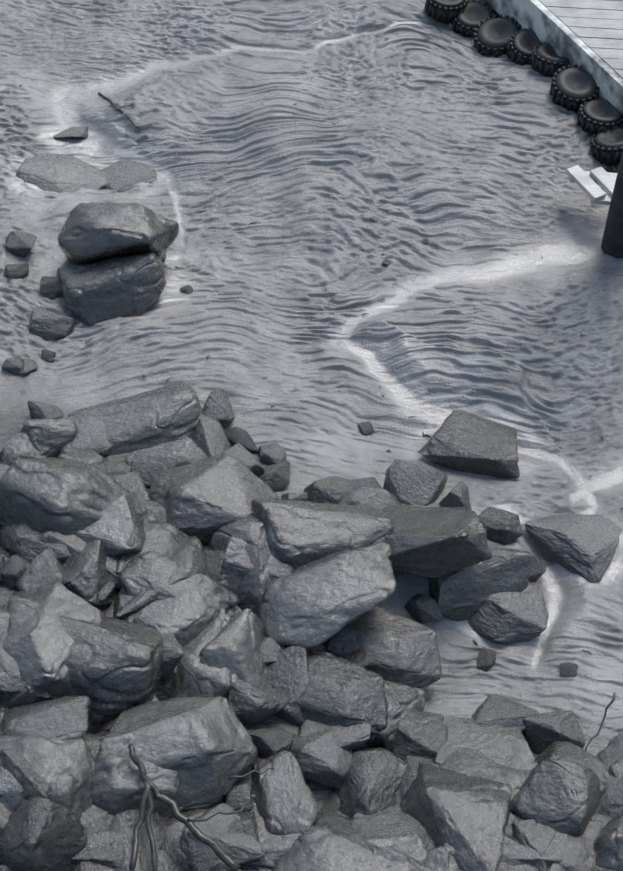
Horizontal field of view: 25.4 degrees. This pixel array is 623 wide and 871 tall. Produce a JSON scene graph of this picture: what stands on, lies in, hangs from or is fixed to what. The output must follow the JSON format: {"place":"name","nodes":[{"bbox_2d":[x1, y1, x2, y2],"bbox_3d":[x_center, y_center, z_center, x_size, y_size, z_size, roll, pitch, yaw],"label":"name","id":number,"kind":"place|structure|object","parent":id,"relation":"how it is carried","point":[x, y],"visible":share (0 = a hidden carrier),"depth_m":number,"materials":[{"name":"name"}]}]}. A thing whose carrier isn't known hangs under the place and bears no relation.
{"place":"outdoors","nodes":[
{"label":"outdoors","id":0,"kind":"place"},
{"bbox_2d":[0,733,94,818],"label":"rock","id":1,"kind":"object","parent":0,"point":[64,769],"visible":0.38,"depth_m":7.49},
{"bbox_2d":[0,0,622,811],"bbox_3d":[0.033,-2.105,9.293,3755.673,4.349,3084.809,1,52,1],"label":"water","id":2,"kind":"structure","parent":0,"point":[484,308],"depth_m":11.43,"materials":[{"name":"liquid"}]},
{"bbox_2d":[1,555,29,589],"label":"rock","id":3,"kind":"object","parent":2,"relation":"on","point":[15,567],"visible":0.56,"depth_m":8.54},
{"bbox_2d":[5,231,36,257],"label":"rock","id":4,"kind":"object","parent":2,"relation":"on","point":[21,244],"visible":0.98,"depth_m":11.24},
{"bbox_2d":[0,428,55,465],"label":"rock","id":5,"kind":"object","parent":2,"relation":"on","point":[17,444],"visible":0.25,"depth_m":9.59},
{"bbox_2d":[26,686,32,693],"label":"rock","id":6,"kind":"object","parent":2,"relation":"on","point":[28,689],"visible":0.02,"depth_m":7.90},
{"bbox_2d":[0,631,58,698],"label":"rock","id":7,"kind":"object","parent":2,"relation":"on","point":[10,679],"visible":0.35,"depth_m":7.93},
{"bbox_2d":[16,547,65,591],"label":"rock","id":8,"kind":"object","parent":2,"relation":"on","point":[46,566],"visible":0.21,"depth_m":8.53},
{"bbox_2d":[14,530,68,562],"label":"rock","id":9,"kind":"object","parent":2,"relation":"on","point":[30,547],"visible":0.5,"depth_m":8.67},
{"bbox_2d":[27,400,63,418],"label":"rock","id":10,"kind":"object","parent":2,"relation":"on","point":[40,410],"visible":0.69,"depth_m":10.01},
{"bbox_2d":[1,695,89,739],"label":"rock","id":11,"kind":"object","parent":2,"relation":"on","point":[65,718],"visible":0.62,"depth_m":7.71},
{"bbox_2d":[19,419,77,457],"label":"rock","id":12,"kind":"object","parent":2,"relation":"on","point":[48,438],"visible":0.44,"depth_m":9.64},
{"bbox_2d":[0,581,102,708],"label":"rock","id":13,"kind":"object","parent":2,"relation":"on","point":[38,643],"visible":0.58,"depth_m":8.00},
{"bbox_2d":[40,276,62,299],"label":"rock","id":14,"kind":"object","parent":2,"relation":"on","point":[50,288],"visible":0.69,"depth_m":10.93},
{"bbox_2d":[29,306,75,340],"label":"rock","id":15,"kind":"object","parent":2,"relation":"on","point":[46,324],"visible":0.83,"depth_m":10.72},
{"bbox_2d":[16,153,106,192],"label":"rock","id":16,"kind":"object","parent":2,"relation":"on","point":[57,173],"visible":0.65,"depth_m":11.99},
{"bbox_2d":[0,458,157,535],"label":"rock","id":17,"kind":"object","parent":2,"relation":"on","point":[66,497],"visible":0.69,"depth_m":8.78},
{"bbox_2d":[39,530,122,590],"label":"rock","id":18,"kind":"object","parent":2,"relation":"on","point":[75,544],"visible":0.19,"depth_m":8.66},
{"bbox_2d":[58,449,107,472],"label":"rock","id":19,"kind":"object","parent":2,"relation":"on","point":[97,460],"visible":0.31,"depth_m":9.33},
{"bbox_2d":[58,414,110,457],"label":"rock","id":20,"kind":"object","parent":2,"relation":"on","point":[91,432],"visible":0.38,"depth_m":9.71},
{"bbox_2d":[6,591,163,724],"bbox_3d":[-1.374,1.327,8.195,1.023,0.461,0.819,4,51,6],"label":"rock","id":21,"kind":"object","parent":2,"relation":"on","point":[113,665],"visible":0.65,"depth_m":7.97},
{"bbox_2d":[61,540,118,605],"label":"rock","id":22,"kind":"object","parent":2,"relation":"on","point":[85,576],"visible":0.46,"depth_m":8.54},
{"bbox_2d":[80,805,112,835],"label":"rock","id":23,"kind":"object","parent":2,"relation":"on","point":[94,818],"depth_m":7.47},
{"bbox_2d":[72,828,125,870],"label":"rock","id":24,"kind":"object","parent":2,"relation":"on","point":[101,837],"visible":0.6,"depth_m":7.38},
{"bbox_2d":[56,253,165,325],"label":"rock","id":25,"kind":"object","parent":2,"relation":"on","point":[94,293],"visible":0.85,"depth_m":10.78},
{"bbox_2d":[57,202,178,264],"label":"rock","id":26,"kind":"object","parent":25,"relation":"on","point":[93,232],"visible":0.88,"depth_m":10.79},
{"bbox_2d":[76,492,145,556],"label":"rock","id":27,"kind":"object","parent":2,"relation":"on","point":[116,529],"visible":0.35,"depth_m":8.73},
{"bbox_2d":[0,523,33,555],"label":"rock","id":28,"kind":"object","parent":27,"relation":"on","point":[9,535],"visible":0.08,"depth_m":8.81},
{"bbox_2d":[101,160,156,191],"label":"rock","id":29,"kind":"object","parent":2,"relation":"on","point":[123,175],"visible":0.79,"depth_m":12.10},
{"bbox_2d":[108,471,150,500],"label":"rock","id":30,"kind":"object","parent":2,"relation":"on","point":[132,481],"visible":0.12,"depth_m":9.22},
{"bbox_2d":[125,811,136,822],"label":"rock","id":31,"kind":"object","parent":2,"relation":"on","point":[130,816],"visible":0.12,"depth_m":7.50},
{"bbox_2d":[90,752,179,817],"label":"rock","id":32,"kind":"object","parent":2,"relation":"on","point":[118,785],"visible":0.25,"depth_m":7.56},
{"bbox_2d":[134,810,177,860],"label":"rock","id":33,"kind":"object","parent":32,"relation":"on","point":[158,820],"visible":0.02,"depth_m":7.54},
{"bbox_2d":[71,823,165,867],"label":"rock","id":34,"kind":"object","parent":33,"relation":"on","point":[110,854],"visible":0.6,"depth_m":7.34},
{"bbox_2d":[68,382,202,454],"bbox_3d":[-1.220,-0.075,9.931,0.906,0.317,0.725,-26,56,-10],"label":"rock","id":35,"kind":"object","parent":2,"relation":"on","point":[164,414],"visible":0.69,"depth_m":9.81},
{"bbox_2d":[108,809,181,870],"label":"rock","id":36,"kind":"object","parent":2,"relation":"on","point":[165,860],"visible":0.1,"depth_m":7.42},
{"bbox_2d":[128,744,273,870],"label":"driftwood branch","id":37,"kind":"object","parent":36,"relation":"on","point":[213,844],"visible":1,"depth_m":7.41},
{"bbox_2d":[116,522,205,579],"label":"rock","id":38,"kind":"object","parent":2,"relation":"on","point":[166,539],"visible":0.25,"depth_m":8.83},
{"bbox_2d":[115,536,209,618],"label":"rock","id":39,"kind":"object","parent":2,"relation":"on","point":[188,556],"visible":0.4,"depth_m":8.62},
{"bbox_2d":[125,437,207,468],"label":"rock","id":40,"kind":"object","parent":2,"relation":"on","point":[184,451],"visible":0.33,"depth_m":9.59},
{"bbox_2d":[130,461,167,487],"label":"rock","id":41,"kind":"object","parent":40,"relation":"on","point":[148,471],"visible":0.46,"depth_m":9.47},
{"bbox_2d":[158,633,183,684],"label":"rock","id":42,"kind":"object","parent":2,"relation":"on","point":[173,652],"visible":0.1,"depth_m":8.14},
{"bbox_2d":[120,550,239,620],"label":"rock","id":43,"kind":"object","parent":2,"relation":"on","point":[148,570],"visible":0.56,"depth_m":8.58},
{"bbox_2d":[163,809,206,870],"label":"rock","id":44,"kind":"object","parent":2,"relation":"on","point":[173,827],"visible":0.1,"depth_m":7.57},
{"bbox_2d":[167,608,238,698],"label":"rock","id":45,"kind":"object","parent":2,"relation":"on","point":[214,682],"visible":0.15,"depth_m":8.22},
{"bbox_2d":[121,588,211,646],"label":"rock","id":46,"kind":"object","parent":45,"relation":"on","point":[180,618],"visible":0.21,"depth_m":8.42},
{"bbox_2d":[198,608,266,684],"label":"rock","id":47,"kind":"object","parent":45,"relation":"on","point":[233,646],"visible":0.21,"depth_m":8.32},
{"bbox_2d":[267,646,309,726],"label":"rock","id":48,"kind":"object","parent":45,"relation":"on","point":[288,668],"visible":0.4,"depth_m":8.33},
{"bbox_2d":[192,414,230,456],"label":"rock","id":49,"kind":"object","parent":2,"relation":"on","point":[210,438],"visible":0.33,"depth_m":9.82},
{"bbox_2d":[149,455,278,543],"bbox_3d":[-0.671,0.429,9.299,0.880,0.396,0.704,9,49,7],"label":"rock","id":50,"kind":"object","parent":2,"relation":"on","point":[204,500],"visible":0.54,"depth_m":9.16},
{"bbox_2d":[205,550,228,587],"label":"rock","id":51,"kind":"object","parent":2,"relation":"on","point":[214,561],"visible":0.19,"depth_m":8.85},
{"bbox_2d":[202,390,234,428],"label":"rock","id":52,"kind":"object","parent":2,"relation":"on","point":[218,406],"visible":0.65,"depth_m":10.14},
{"bbox_2d":[203,779,238,808],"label":"rock","id":53,"kind":"object","parent":2,"relation":"on","point":[222,799],"depth_m":7.86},
{"bbox_2d":[100,696,257,810],"bbox_3d":[-0.751,1.828,7.926,0.880,0.521,0.676,-7,52,-6],"label":"rock","id":54,"kind":"object","parent":53,"relation":"on","point":[205,748],"visible":0.77,"depth_m":7.74,"materials":[{"name":"stone"}]},
{"bbox_2d":[179,803,265,870],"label":"rock","id":55,"kind":"object","parent":2,"relation":"on","point":[241,849],"visible":0.65,"depth_m":7.54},
{"bbox_2d":[226,784,253,812],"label":"rock","id":56,"kind":"object","parent":2,"relation":"on","point":[238,797],"visible":0.67,"depth_m":7.84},
{"bbox_2d":[209,515,271,613],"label":"rock","id":57,"kind":"object","parent":2,"relation":"on","point":[256,580],"visible":0.33,"depth_m":8.80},
{"bbox_2d":[225,427,258,452],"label":"rock","id":58,"kind":"object","parent":2,"relation":"on","point":[241,436],"visible":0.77,"depth_m":9.98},
{"bbox_2d":[222,443,263,476],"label":"rock","id":59,"kind":"object","parent":2,"relation":"on","point":[240,453],"visible":0.42,"depth_m":9.70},
{"bbox_2d":[226,679,287,725],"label":"rock","id":60,"kind":"object","parent":2,"relation":"on","point":[250,703],"visible":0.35,"depth_m":8.16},
{"bbox_2d":[257,868,271,870],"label":"rock","id":61,"kind":"object","parent":2,"relation":"on","point":[262,869],"depth_m":7.56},
{"bbox_2d":[272,808,433,870],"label":"rock","id":62,"kind":"object","parent":61,"relation":"on","point":[329,840],"visible":0.73,"depth_m":7.52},
{"bbox_2d":[247,728,293,758],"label":"rock","id":63,"kind":"object","parent":2,"relation":"on","point":[268,742],"visible":0.67,"depth_m":8.07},
{"bbox_2d":[244,803,300,870],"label":"rock","id":64,"kind":"object","parent":2,"relation":"on","point":[275,848],"visible":0.08,"depth_m":7.64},
{"bbox_2d":[259,443,286,464],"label":"rock","id":65,"kind":"object","parent":2,"relation":"on","point":[272,453],"visible":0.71,"depth_m":9.89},
{"bbox_2d":[258,461,289,491],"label":"rock","id":66,"kind":"object","parent":2,"relation":"on","point":[275,477],"visible":0.67,"depth_m":9.69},
{"bbox_2d":[251,751,317,834],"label":"rock","id":67,"kind":"object","parent":2,"relation":"on","point":[285,802],"visible":0.67,"depth_m":7.79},
{"bbox_2d":[227,811,258,842],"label":"rock","id":68,"kind":"object","parent":67,"relation":"on","point":[246,823],"visible":0.21,"depth_m":7.62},
{"bbox_2d":[289,730,351,789],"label":"rock","id":69,"kind":"object","parent":2,"relation":"on","point":[323,758],"visible":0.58,"depth_m":8.03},
{"bbox_2d":[251,498,393,568],"bbox_3d":[0.102,0.690,9.046,0.906,0.407,0.724,-6,59,-18],"label":"rock","id":70,"kind":"object","parent":2,"relation":"on","point":[299,533],"visible":0.5,"depth_m":8.89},
{"bbox_2d":[256,542,395,649],"bbox_3d":[0.074,1.025,8.828,1.040,0.468,0.832,-21,48,-2],"label":"rock","id":71,"kind":"object","parent":2,"relation":"on","point":[315,603],"visible":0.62,"depth_m":8.58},
{"bbox_2d":[220,536,293,593],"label":"rock","id":72,"kind":"object","parent":71,"relation":"on","point":[237,564],"visible":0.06,"depth_m":8.77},
{"bbox_2d":[304,476,353,503],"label":"rock","id":73,"kind":"object","parent":2,"relation":"on","point":[334,490],"visible":0.62,"depth_m":9.58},
{"bbox_2d":[272,650,387,731],"bbox_3d":[0.112,1.601,8.384,0.737,0.332,0.589,2,50,13],"label":"rock","id":74,"kind":"object","parent":2,"relation":"on","point":[342,692],"visible":0.54,"depth_m":8.25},
{"bbox_2d":[331,747,405,817],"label":"rock","id":75,"kind":"object","parent":2,"relation":"on","point":[371,783],"visible":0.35,"depth_m":8.00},
{"bbox_2d":[337,487,401,510],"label":"rock","id":76,"kind":"object","parent":2,"relation":"on","point":[380,498],"visible":0.38,"depth_m":9.41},
{"bbox_2d":[363,693,401,748],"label":"rock","id":77,"kind":"object","parent":2,"relation":"on","point":[394,708],"visible":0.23,"depth_m":8.34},
{"bbox_2d":[298,719,372,750],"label":"rock","id":78,"kind":"object","parent":77,"relation":"on","point":[355,737],"visible":0.25,"depth_m":8.15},
{"bbox_2d":[326,606,441,688],"bbox_3d":[0.460,1.382,8.793,0.745,0.335,0.596,2,54,7],"label":"rock","id":79,"kind":"object","parent":2,"relation":"on","point":[399,648],"visible":0.73,"depth_m":8.68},
{"bbox_2d":[350,804,434,863],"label":"rock","id":80,"kind":"object","parent":2,"relation":"on","point":[394,826],"visible":0.29,"depth_m":7.70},
{"bbox_2d":[374,680,425,751],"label":"rock","id":81,"kind":"object","parent":2,"relation":"on","point":[408,698],"visible":0.27,"depth_m":8.45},
{"bbox_2d":[383,459,447,505],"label":"rock","id":82,"kind":"object","parent":2,"relation":"on","point":[407,482],"visible":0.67,"depth_m":9.62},
{"bbox_2d":[399,755,434,797],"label":"rock","id":83,"kind":"object","parent":2,"relation":"on","point":[411,770],"visible":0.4,"depth_m":8.12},
{"bbox_2d":[392,711,447,760],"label":"rock","id":84,"kind":"object","parent":2,"relation":"on","point":[422,734],"visible":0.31,"depth_m":8.32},
{"bbox_2d":[405,594,442,622],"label":"rock","id":85,"kind":"object","parent":2,"relation":"on","point":[419,608],"visible":0.92,"depth_m":9.03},
{"bbox_2d":[382,506,492,577],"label":"rock","id":86,"kind":"object","parent":2,"relation":"on","point":[432,542],"visible":0.77,"depth_m":8.89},
{"bbox_2d":[424,846,459,870],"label":"rock","id":87,"kind":"object","parent":2,"relation":"on","point":[441,858],"visible":0.29,"depth_m":7.55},
{"bbox_2d":[425,0,467,23],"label":"fender tyre","id":88,"kind":"object","parent":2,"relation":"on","point":[443,11],"visible":0.92,"depth_m":13.29,"materials":[{"name":"rubber"}]},
{"bbox_2d":[399,763,511,870],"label":"rock","id":89,"kind":"object","parent":2,"relation":"on","point":[465,817],"visible":0.65,"depth_m":7.73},
{"bbox_2d":[439,481,471,509],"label":"rock","id":90,"kind":"object","parent":2,"relation":"on","point":[457,495],"visible":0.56,"depth_m":9.53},
{"bbox_2d":[418,410,519,477],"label":"rock","id":91,"kind":"object","parent":2,"relation":"on","point":[461,440],"visible":0.98,"depth_m":10.02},
{"bbox_2d":[438,748,502,777],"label":"rock","id":92,"kind":"object","parent":2,"relation":"on","point":[471,762],"visible":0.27,"depth_m":8.15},
{"bbox_2d":[451,0,494,36],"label":"fender tyre","id":93,"kind":"object","parent":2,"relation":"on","point":[469,18],"visible":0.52,"depth_m":13.33,"materials":[{"name":"rubber"}]},
{"bbox_2d":[428,547,530,620],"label":"rock","id":94,"kind":"object","parent":2,"relation":"on","point":[462,594],"visible":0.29,"depth_m":9.10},
{"bbox_2d":[433,717,537,769],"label":"rock","id":95,"kind":"object","parent":2,"relation":"on","point":[506,746],"visible":0.31,"depth_m":8.33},
{"bbox_2d":[443,832,529,865],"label":"rock","id":96,"kind":"object","parent":2,"relation":"on","point":[513,846],"visible":0.25,"depth_m":7.61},
{"bbox_2d":[473,15,522,56],"bbox_3d":[1.782,-3.786,13.180,0.469,0.214,0.462,5,63,14],"label":"fender tyre","id":97,"kind":"object","parent":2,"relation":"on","point":[492,35],"visible":0.69,"depth_m":13.11,"materials":[{"name":"rubber"}]},
{"bbox_2d":[478,507,522,544],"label":"rock","id":98,"kind":"object","parent":2,"relation":"on","point":[502,526],"visible":0.81,"depth_m":9.47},
{"bbox_2d":[471,694,539,735],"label":"rock","id":99,"kind":"object","parent":2,"relation":"on","point":[495,709],"visible":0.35,"depth_m":8.51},
{"bbox_2d":[481,765,531,799],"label":"rock","id":100,"kind":"object","parent":2,"relation":"on","point":[514,778],"visible":0.12,"depth_m":8.02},
{"bbox_2d":[468,582,548,642],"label":"rock","id":101,"kind":"object","parent":2,"relation":"on","point":[523,616],"visible":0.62,"depth_m":9.09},
{"bbox_2d":[507,29,541,65],"bbox_3d":[2.041,-3.616,12.947,0.419,0.196,0.395,-24,66,-18],"label":"fender tyre","id":102,"kind":"object","parent":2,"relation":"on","point":[522,44],"visible":0.56,"depth_m":12.88,"materials":[{"name":"rubber"}]},
{"bbox_2d":[514,864,539,870],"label":"rock","id":103,"kind":"object","parent":2,"relation":"on","point":[525,867],"visible":0.12,"depth_m":7.56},
{"bbox_2d":[511,819,556,870],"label":"rock","id":104,"kind":"object","parent":2,"relation":"on","point":[534,835],"visible":0.46,"depth_m":7.68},
{"bbox_2d":[530,42,569,76],"bbox_3d":[2.247,-3.459,12.749,0.444,0.198,0.411,17,46,12],"label":"fender tyre","id":105,"kind":"object","parent":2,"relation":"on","point":[546,60],"visible":0.67,"depth_m":12.64,"materials":[{"name":"rubber"}]},
{"bbox_2d":[523,710,584,754],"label":"rock","id":106,"kind":"object","parent":2,"relation":"on","point":[543,732],"visible":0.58,"depth_m":8.44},
{"bbox_2d":[512,821,602,870],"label":"rock","id":107,"kind":"object","parent":2,"relation":"on","point":[567,851],"visible":0.35,"depth_m":7.61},
{"bbox_2d":[525,514,621,582],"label":"rock","id":108,"kind":"object","parent":2,"relation":"on","point":[583,546],"visible":1,"depth_m":9.50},
{"bbox_2d":[550,65,599,112],"bbox_3d":[2.370,-3.113,12.426,0.434,0.213,0.457,-18,62,-9],"label":"fender tyre","id":109,"kind":"object","parent":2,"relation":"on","point":[573,88],"visible":0.83,"depth_m":12.34,"materials":[{"name":"rubber"}]},
{"bbox_2d":[566,165,616,204],"bbox_3d":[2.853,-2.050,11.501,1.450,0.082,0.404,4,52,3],"label":"pile guide frame","id":110,"kind":"object","parent":2,"relation":"on","point":[587,182],"visible":0.88,"depth_m":11.51,"materials":[{"name":"white wood"}]},
{"bbox_2d":[577,98,622,134],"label":"fender tyre","id":111,"kind":"object","parent":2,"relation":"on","point":[596,116],"visible":0.88,"depth_m":12.16,"materials":[{"name":"rubber"}]},
{"bbox_2d":[590,126,622,165],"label":"fender tyre","id":112,"kind":"object","parent":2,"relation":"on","point":[606,147],"visible":0.81,"depth_m":11.99,"materials":[{"name":"rubber"}]},
{"bbox_2d":[593,812,622,870],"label":"rock","id":113,"kind":"object","parent":2,"relation":"on","point":[608,845],"visible":0.5,"depth_m":7.58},
{"bbox_2d":[596,731,622,817],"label":"rock","id":114,"kind":"object","parent":2,"relation":"on","point":[611,801],"visible":0.35,"depth_m":8.00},
{"bbox_2d":[601,151,622,257],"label":"mooring pile","id":115,"kind":"object","parent":2,"relation":"on","point":[612,243],"visible":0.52,"depth_m":11.20,"materials":[{"name":"metal"}]},
{"bbox_2d":[539,0,622,78],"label":"pontoon deck","id":116,"kind":"structure","parent":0,"point":[595,26],"depth_m":12.57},
{"bbox_2d":[485,0,622,116],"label":"dock edge","id":117,"kind":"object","parent":116,"relation":"attached to","point":[541,20],"depth_m":12.57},
{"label":"rock","id":118,"kind":"object","parent":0,"visible":0},
{"bbox_2d":[0,748,49,799],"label":"rock","id":119,"kind":"object","parent":118,"relation":"on","point":[14,762],"visible":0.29,"depth_m":7.41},
{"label":"rock","id":120,"kind":"object","parent":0,"visible":0},
{"bbox_2d":[0,796,87,870],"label":"rock","id":121,"kind":"object","parent":120,"relation":"on","point":[40,834],"visible":0.9,"depth_m":7.20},
{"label":"rock","id":122,"kind":"object","parent":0,"visible":0},
{"bbox_2d":[510,759,600,836],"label":"rock","id":123,"kind":"object","parent":122,"relation":"on","point":[561,795],"visible":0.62,"depth_m":7.78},
{"bbox_2d":[535,741,609,796],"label":"rock","id":124,"kind":"object","parent":122,"relation":"on","point":[566,750],"visible":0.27,"depth_m":8.17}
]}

